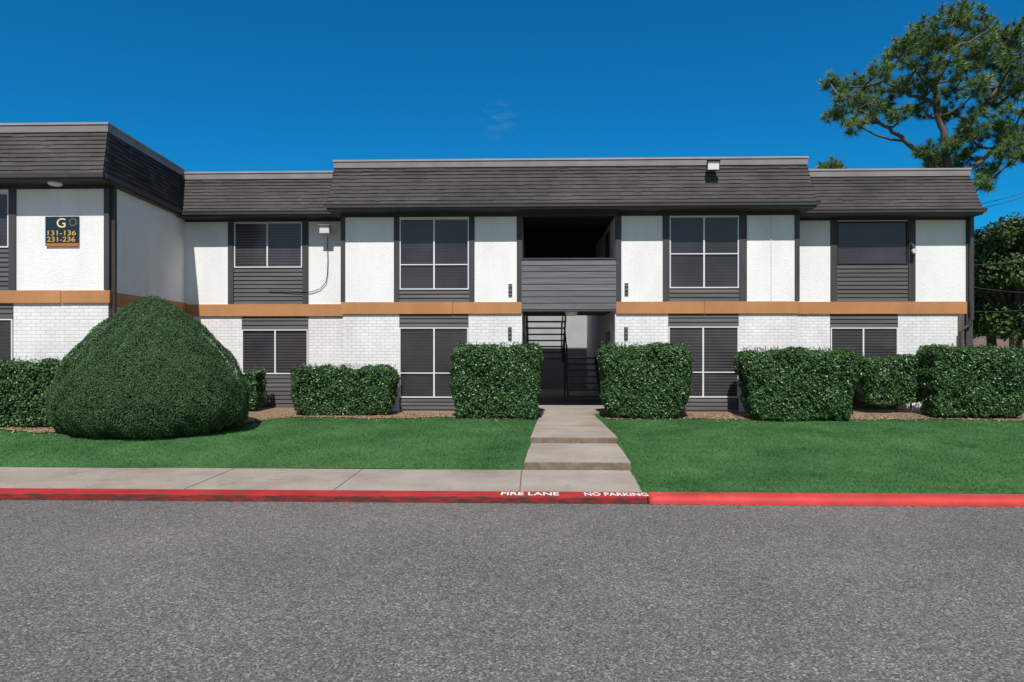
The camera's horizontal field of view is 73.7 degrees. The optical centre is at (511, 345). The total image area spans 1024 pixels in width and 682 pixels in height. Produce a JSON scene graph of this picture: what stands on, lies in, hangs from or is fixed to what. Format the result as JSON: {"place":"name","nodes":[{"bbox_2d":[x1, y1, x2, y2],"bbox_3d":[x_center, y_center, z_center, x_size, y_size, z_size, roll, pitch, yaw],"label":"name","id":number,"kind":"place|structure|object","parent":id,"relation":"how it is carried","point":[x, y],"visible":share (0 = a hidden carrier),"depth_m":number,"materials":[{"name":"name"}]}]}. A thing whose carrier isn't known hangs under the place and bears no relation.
{"place":"outdoors","nodes":[
{"label":"outdoors","id":0,"kind":"place"},
{"bbox_2d":[108,303,182,316],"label":"brick wall","id":1,"kind":"structure","parent":0,"point":[118,308],"depth_m":15.25,"materials":[{"name":"white brick"}]},
{"bbox_2d":[0,467,641,491],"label":"sidewalk","id":2,"kind":"structure","parent":0,"point":[347,479],"depth_m":10.62,"materials":[{"name":"concrete"}]},
{"bbox_2d":[0,500,1023,681],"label":"road","id":3,"kind":"structure","parent":0,"point":[476,592],"depth_m":6.00,"materials":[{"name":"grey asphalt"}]},
{"bbox_2d":[0,399,1023,493],"bbox_3d":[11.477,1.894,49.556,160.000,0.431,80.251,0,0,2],"label":"lawn","id":4,"kind":"structure","parent":0,"point":[930,456],"depth_m":12.65,"materials":[{"name":"green plant"}]},
{"bbox_2d":[0,301,904,343],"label":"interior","id":5,"kind":"object","parent":4,"relation":"on","point":[830,314],"visible":0.05,"depth_m":18.29,"materials":[{"name":"black"}]},
{"bbox_2d":[13,303,957,411],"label":"brick walls","id":6,"kind":"structure","parent":4,"relation":"on","point":[41,331],"depth_m":17.47,"materials":[{"name":"white brick"}]},
{"bbox_2d":[0,193,897,397],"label":"window frames","id":7,"kind":"structure","parent":6,"relation":"attached to","point":[434,288],"depth_m":17.48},
{"bbox_2d":[0,195,905,396],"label":"screens","id":8,"kind":"object","parent":7,"relation":"attached to","point":[872,242],"visible":0.91,"depth_m":17.51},
{"bbox_2d":[236,224,895,395],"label":"screens","id":9,"kind":"object","parent":7,"relation":"attached to","point":[284,250],"visible":0.72,"depth_m":18.61,"materials":[{"name":"black fabric"}]},
{"bbox_2d":[0,186,965,303],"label":"walls","id":10,"kind":"structure","parent":6,"relation":"on","point":[940,260],"depth_m":17.45,"materials":[{"name":"white paint"}]},
{"bbox_2d":[45,216,78,245],"bbox_3d":[-9.797,-2.492,14.872,0.735,0.644,0.041,0,0,2],"label":"building number sign","id":11,"kind":"object","parent":10,"relation":"attached to","point":[61,230],"visible":1,"depth_m":14.86,"materials":[{"name":"blue metal"}]},
{"bbox_2d":[110,293,185,312],"bbox_3d":[-8.853,-1.020,16.821,0.060,0.300,3.914,0,0,-3],"label":"orange band side","id":12,"kind":"object","parent":10,"relation":"attached to","point":[123,300],"visible":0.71,"depth_m":15.72,"materials":[{"name":"paint"}]},
{"bbox_2d":[117,189,184,302],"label":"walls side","id":13,"kind":"structure","parent":10,"relation":"attached to","point":[150,249],"depth_m":16.63,"materials":[{"name":"white paint"}]},
{"bbox_2d":[318,225,330,233],"bbox_3d":[-5.009,-3.113,18.411,0.308,0.228,0.481,0,0,2],"label":"flood light","id":14,"kind":"object","parent":10,"relation":"attached to","point":[324,229],"visible":1,"depth_m":18.23,"materials":[{"name":"metal"}]},
{"bbox_2d":[0,185,967,221],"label":"frieze","id":15,"kind":"object","parent":10,"relation":"attached to","point":[577,214],"visible":0.68,"depth_m":17.38,"materials":[{"name":"paint"}]},
{"bbox_2d":[0,172,987,216],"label":"gutters","id":16,"kind":"object","parent":15,"relation":"on","point":[104,177],"visible":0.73,"depth_m":16.89,"materials":[{"name":"metal"}]},
{"bbox_2d":[0,132,971,208],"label":"roof","id":17,"kind":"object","parent":10,"relation":"on","point":[182,180],"visible":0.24,"depth_m":17.29,"materials":[{"name":"grey"}]},
{"bbox_2d":[0,124,970,179],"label":"roof caps","id":18,"kind":"object","parent":17,"relation":"on","point":[383,164],"visible":0.23,"depth_m":17.26,"materials":[{"name":"grey metal"}]},
{"bbox_2d":[0,122,971,173],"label":"roof cap edges","id":19,"kind":"object","parent":18,"relation":"attached to","point":[129,136],"visible":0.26,"depth_m":17.24,"materials":[{"name":"grey metal"}]},
{"bbox_2d":[0,132,982,210],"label":"shingles","id":20,"kind":"object","parent":17,"relation":"on","point":[455,187],"visible":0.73,"depth_m":17.08,"materials":[{"name":"grey"}]},
{"bbox_2d":[706,159,720,170],"bbox_3d":[4.949,-4.430,16.931,0.340,0.250,0.509,0,0,2],"label":"flood light","id":21,"kind":"object","parent":17,"relation":"attached to","point":[712,164],"visible":1,"depth_m":16.74,"materials":[{"name":"metal"}]},
{"bbox_2d":[0,181,978,219],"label":"soffits","id":22,"kind":"object","parent":10,"relation":"on","point":[337,214],"visible":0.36,"depth_m":17.23,"materials":[{"name":"paint"}]},
{"bbox_2d":[47,181,62,186],"bbox_3d":[-9.820,-3.469,14.678,0.314,0.062,0.314,0,0,2],"label":"ceiling light","id":23,"kind":"object","parent":22,"relation":"attached to","point":[55,184],"visible":1,"depth_m":14.60,"materials":[{"name":"metal"}]},
{"bbox_2d":[8,188,972,346],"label":"trim boards","id":24,"kind":"object","parent":10,"relation":"attached to","point":[12,248],"depth_m":17.39,"materials":[{"name":"paint"}]},
{"bbox_2d":[271,237,327,291],"bbox_3d":[-5.802,-2.204,18.541,1.634,1.497,0.020,0,0,2],"label":"cable","id":25,"kind":"object","parent":24,"relation":"attached to","point":[323,284],"visible":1,"depth_m":18.52,"materials":[{"name":"metal"}]},
{"bbox_2d":[909,241,916,252],"bbox_3d":[10.568,-2.605,17.963,0.139,0.349,0.211,0,0,2],"label":"security camera","id":26,"kind":"object","parent":24,"relation":"attached to","point":[911,244],"visible":1,"depth_m":17.96,"materials":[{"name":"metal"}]},
{"bbox_2d":[508,284,511,295],"bbox_3d":[-0.044,-1.420,17.419,0.094,0.311,0.050,0,0,2],"label":"unit number plate","id":27,"kind":"object","parent":10,"relation":"attached to","point":[509,289],"visible":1,"depth_m":17.40,"materials":[{"name":"metal"}]},
{"bbox_2d":[111,187,973,346],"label":"downspouts","id":28,"kind":"object","parent":10,"relation":"attached to","point":[114,257],"visible":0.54,"depth_m":14.99,"materials":[{"name":"metal"}]},
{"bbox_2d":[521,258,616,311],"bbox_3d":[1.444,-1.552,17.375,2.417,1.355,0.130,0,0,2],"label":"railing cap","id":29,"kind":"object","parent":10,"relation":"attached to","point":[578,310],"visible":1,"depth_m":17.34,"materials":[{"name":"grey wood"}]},
{"bbox_2d":[624,283,627,294],"bbox_3d":[2.904,-1.435,17.331,0.094,0.309,0.050,0,0,2],"label":"unit number plate","id":30,"kind":"object","parent":10,"relation":"attached to","point":[625,288],"visible":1,"depth_m":17.31,"materials":[{"name":"metal"}]},
{"bbox_2d":[771,215,771,300],"bbox_3d":[6.539,-2.210,17.221,0.026,2.160,0.027,0,0,2],"label":"conduit","id":31,"kind":"object","parent":10,"relation":"attached to","point":[771,257],"visible":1,"depth_m":17.21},
{"bbox_2d":[837,221,907,263],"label":"dark window frames","id":32,"kind":"structure","parent":10,"relation":"attached to","point":[906,222],"depth_m":18.11,"materials":[{"name":"black metal"}]},
{"bbox_2d":[0,290,966,315],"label":"orange band","id":33,"kind":"object","parent":6,"relation":"attached to","point":[342,308],"visible":0.88,"depth_m":17.45,"materials":[{"name":"paint"}]},
{"bbox_2d":[508,327,511,338],"bbox_3d":[-0.055,-0.322,17.419,0.094,0.311,0.050,0,0,2],"label":"unit number plate","id":34,"kind":"object","parent":6,"relation":"attached to","point":[509,332],"visible":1,"depth_m":17.40,"materials":[{"name":"metal"}]},
{"bbox_2d":[624,327,627,338],"bbox_3d":[2.893,-0.320,17.332,0.094,0.309,0.050,0,0,2],"label":"unit number plate","id":35,"kind":"object","parent":6,"relation":"attached to","point":[625,332],"visible":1,"depth_m":17.31,"materials":[{"name":"metal"}]},
{"bbox_2d":[0,488,1023,506],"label":"curb","id":36,"kind":"structure","parent":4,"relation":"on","point":[837,499],"depth_m":9.47,"materials":[{"name":"red paint"}]},
{"bbox_2d":[0,407,1023,435],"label":"mulch bed","id":37,"kind":"object","parent":4,"relation":"on","point":[265,413],"visible":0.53,"depth_m":16.70,"materials":[{"name":"soil"}]},
{"bbox_2d":[0,357,72,427],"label":"hedge","id":38,"kind":"object","parent":37,"relation":"on","point":[25,386],"visible":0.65,"depth_m":14.12,"materials":[{"name":"green plant"}]},
{"bbox_2d":[44,294,250,439],"bbox_3d":[-7.643,0.374,14.533,4.032,2.951,3.318,0,0,2],"label":"topiary bush","id":39,"kind":"object","parent":37,"relation":"on","point":[142,369],"visible":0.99,"depth_m":13.46,"materials":[{"name":"green plant"}]},
{"bbox_2d":[240,367,267,410],"bbox_3d":[-6.765,1.130,17.781,0.612,1.219,0.810,0,0,2],"label":"hedge","id":40,"kind":"object","parent":37,"relation":"on","point":[256,380],"visible":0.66,"depth_m":17.61,"materials":[{"name":"green plant"}]},
{"bbox_2d":[290,363,400,415],"bbox_3d":[-4.160,1.119,17.119,2.671,1.418,0.913,0,0,2],"label":"hedge","id":41,"kind":"object","parent":37,"relation":"on","point":[329,389],"visible":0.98,"depth_m":16.82,"materials":[{"name":"green plant"}]},
{"bbox_2d":[0,248,907,409],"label":"siding panels","id":42,"kind":"object","parent":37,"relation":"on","point":[872,282],"visible":0.65,"depth_m":18.12,"materials":[{"name":"grey wood"}]},
{"bbox_2d":[448,341,543,419],"bbox_3d":[-0.371,0.867,16.701,2.330,2.002,1.152,0,0,2],"label":"hedge","id":43,"kind":"object","parent":37,"relation":"on","point":[489,380],"visible":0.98,"depth_m":16.28,"materials":[{"name":"green plant"}]},
{"bbox_2d":[597,341,693,418],"bbox_3d":[3.206,0.856,16.582,2.280,1.970,1.128,0,0,2],"label":"hedge","id":44,"kind":"object","parent":37,"relation":"on","point":[650,380],"visible":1,"depth_m":16.20,"materials":[{"name":"green plant"}]},
{"bbox_2d":[733,345,861,421],"bbox_3d":[6.790,0.925,16.301,2.846,1.884,1.177,0,0,2],"label":"hedge","id":45,"kind":"object","parent":37,"relation":"on","point":[791,383],"visible":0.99,"depth_m":15.89,"materials":[{"name":"green plant"}]},
{"bbox_2d":[855,352,923,412],"bbox_3d":[9.506,0.943,17.225,1.814,1.557,0.961,0,0,2],"label":"hedge","id":46,"kind":"object","parent":37,"relation":"on","point":[891,380],"visible":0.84,"depth_m":16.91,"materials":[{"name":"green plant"}]},
{"bbox_2d":[915,343,1023,418],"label":"hedge","id":47,"kind":"object","parent":37,"relation":"on","point":[986,381],"visible":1,"depth_m":16.16,"materials":[{"name":"green plant"}]},
{"bbox_2d":[526,315,586,388],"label":"pale back wall","id":48,"kind":"structure","parent":4,"relation":"on","point":[552,377],"depth_m":26.46,"materials":[{"name":"white paint"}]},
{"bbox_2d":[522,218,613,398],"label":"breezeway walls","id":49,"kind":"structure","parent":4,"relation":"on","point":[598,326],"depth_m":21.73,"materials":[{"name":"grey paint"}]},
{"bbox_2d":[525,247,594,290],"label":"dark back wall","id":50,"kind":"structure","parent":49,"relation":"attached to","point":[559,252],"depth_m":22.86,"materials":[{"name":"black paint"}]},
{"bbox_2d":[523,230,609,345],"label":"doors","id":51,"kind":"structure","parent":49,"relation":"attached to","point":[607,255],"depth_m":18.85,"materials":[{"name":"paint"}]},
{"bbox_2d":[523,303,612,315],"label":"breezeway slab","id":52,"kind":"structure","parent":49,"relation":"attached to","point":[561,313],"depth_m":18.82,"materials":[{"name":"grey concrete"}]},
{"bbox_2d":[522,259,615,308],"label":"railing boards","id":53,"kind":"object","parent":52,"relation":"on","point":[575,299],"visible":1,"depth_m":17.33,"materials":[{"name":"grey wood"}]},
{"bbox_2d":[565,312,577,315],"bbox_3d":[1.536,-0.831,17.712,0.381,0.112,0.381,0,0,2],"label":"ceiling light","id":54,"kind":"object","parent":49,"relation":"attached to","point":[571,313],"visible":0.77,"depth_m":17.59,"materials":[{"name":"metal"}]},
{"bbox_2d":[399,409,737,411],"bbox_3d":[1.421,1.745,17.986,17.626,0.250,1.140,0,0,2],"label":"foundation","id":55,"kind":"object","parent":4,"relation":"on","point":[427,410],"visible":0.11,"depth_m":17.51,"materials":[{"name":"concrete"}]},
{"bbox_2d":[524,415,630,469],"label":"walkway","id":56,"kind":"structure","parent":4,"relation":"on","point":[574,442],"depth_m":13.05,"materials":[{"name":"concrete"}]},
{"bbox_2d":[815,154,847,168],"bbox_3d":[15.065,-3.888,32.278,1.894,10.486,3.478,0,0,2],"label":"pine tree","id":57,"kind":"object","parent":4,"relation":"on","point":[834,164],"visible":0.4,"depth_m":31.24,"materials":[{"name":"green plant"}]},
{"bbox_2d":[816,0,1023,346],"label":"pine tree","id":58,"kind":"object","parent":4,"relation":"on","point":[1001,59],"visible":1,"depth_m":25.91,"materials":[{"name":"green plant"}]},
{"bbox_2d":[973,212,1023,350],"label":"oak tree","id":59,"kind":"object","parent":4,"relation":"on","point":[1003,241],"visible":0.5,"depth_m":29.00,"materials":[{"name":"green plant"}]},
{"bbox_2d":[973,336,1023,348],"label":"distant house","id":60,"kind":"structure","parent":4,"relation":"on","point":[979,340],"depth_m":46.36,"materials":[{"name":"beige brick"}]},
{"bbox_2d":[973,262,1023,345],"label":"oak tree","id":61,"kind":"object","parent":4,"relation":"on","point":[991,340],"depth_m":38.97,"materials":[{"name":"green plant"}]},
{"bbox_2d":[974,221,1023,337],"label":"oak tree","id":62,"kind":"object","parent":4,"relation":"on","point":[983,297],"visible":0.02,"depth_m":36.65,"materials":[{"name":"green plant"}]},
{"bbox_2d":[974,192,1023,311],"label":"power line","id":63,"kind":"object","parent":4,"relation":"on","point":[1000,263],"visible":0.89,"depth_m":25.95,"materials":[{"name":"metal"}]},
{"bbox_2d":[999,256,1022,301],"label":"oak tree","id":64,"kind":"object","parent":4,"relation":"on","point":[1004,288],"visible":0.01,"depth_m":32.07,"materials":[{"name":"green plant"}]},
{"bbox_2d":[0,0,1023,232],"label":"sky","id":65,"kind":"structure","parent":0,"point":[205,85],"materials":[{"name":"blue"}]},
{"bbox_2d":[523,216,614,246],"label":"breezeway ceiling","id":66,"kind":"structure","parent":0,"point":[564,231],"depth_m":19.60,"materials":[{"name":"black"}]},
{"bbox_2d":[538,389,605,419],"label":"breezeway floor","id":67,"kind":"structure","parent":0,"point":[553,401],"depth_m":19.42,"materials":[{"name":"concrete"}]},
{"bbox_2d":[526,284,601,402],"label":"stairs","id":68,"kind":"structure","parent":67,"relation":"on","point":[565,358],"depth_m":20.89,"materials":[{"name":"metal"}]}
]}

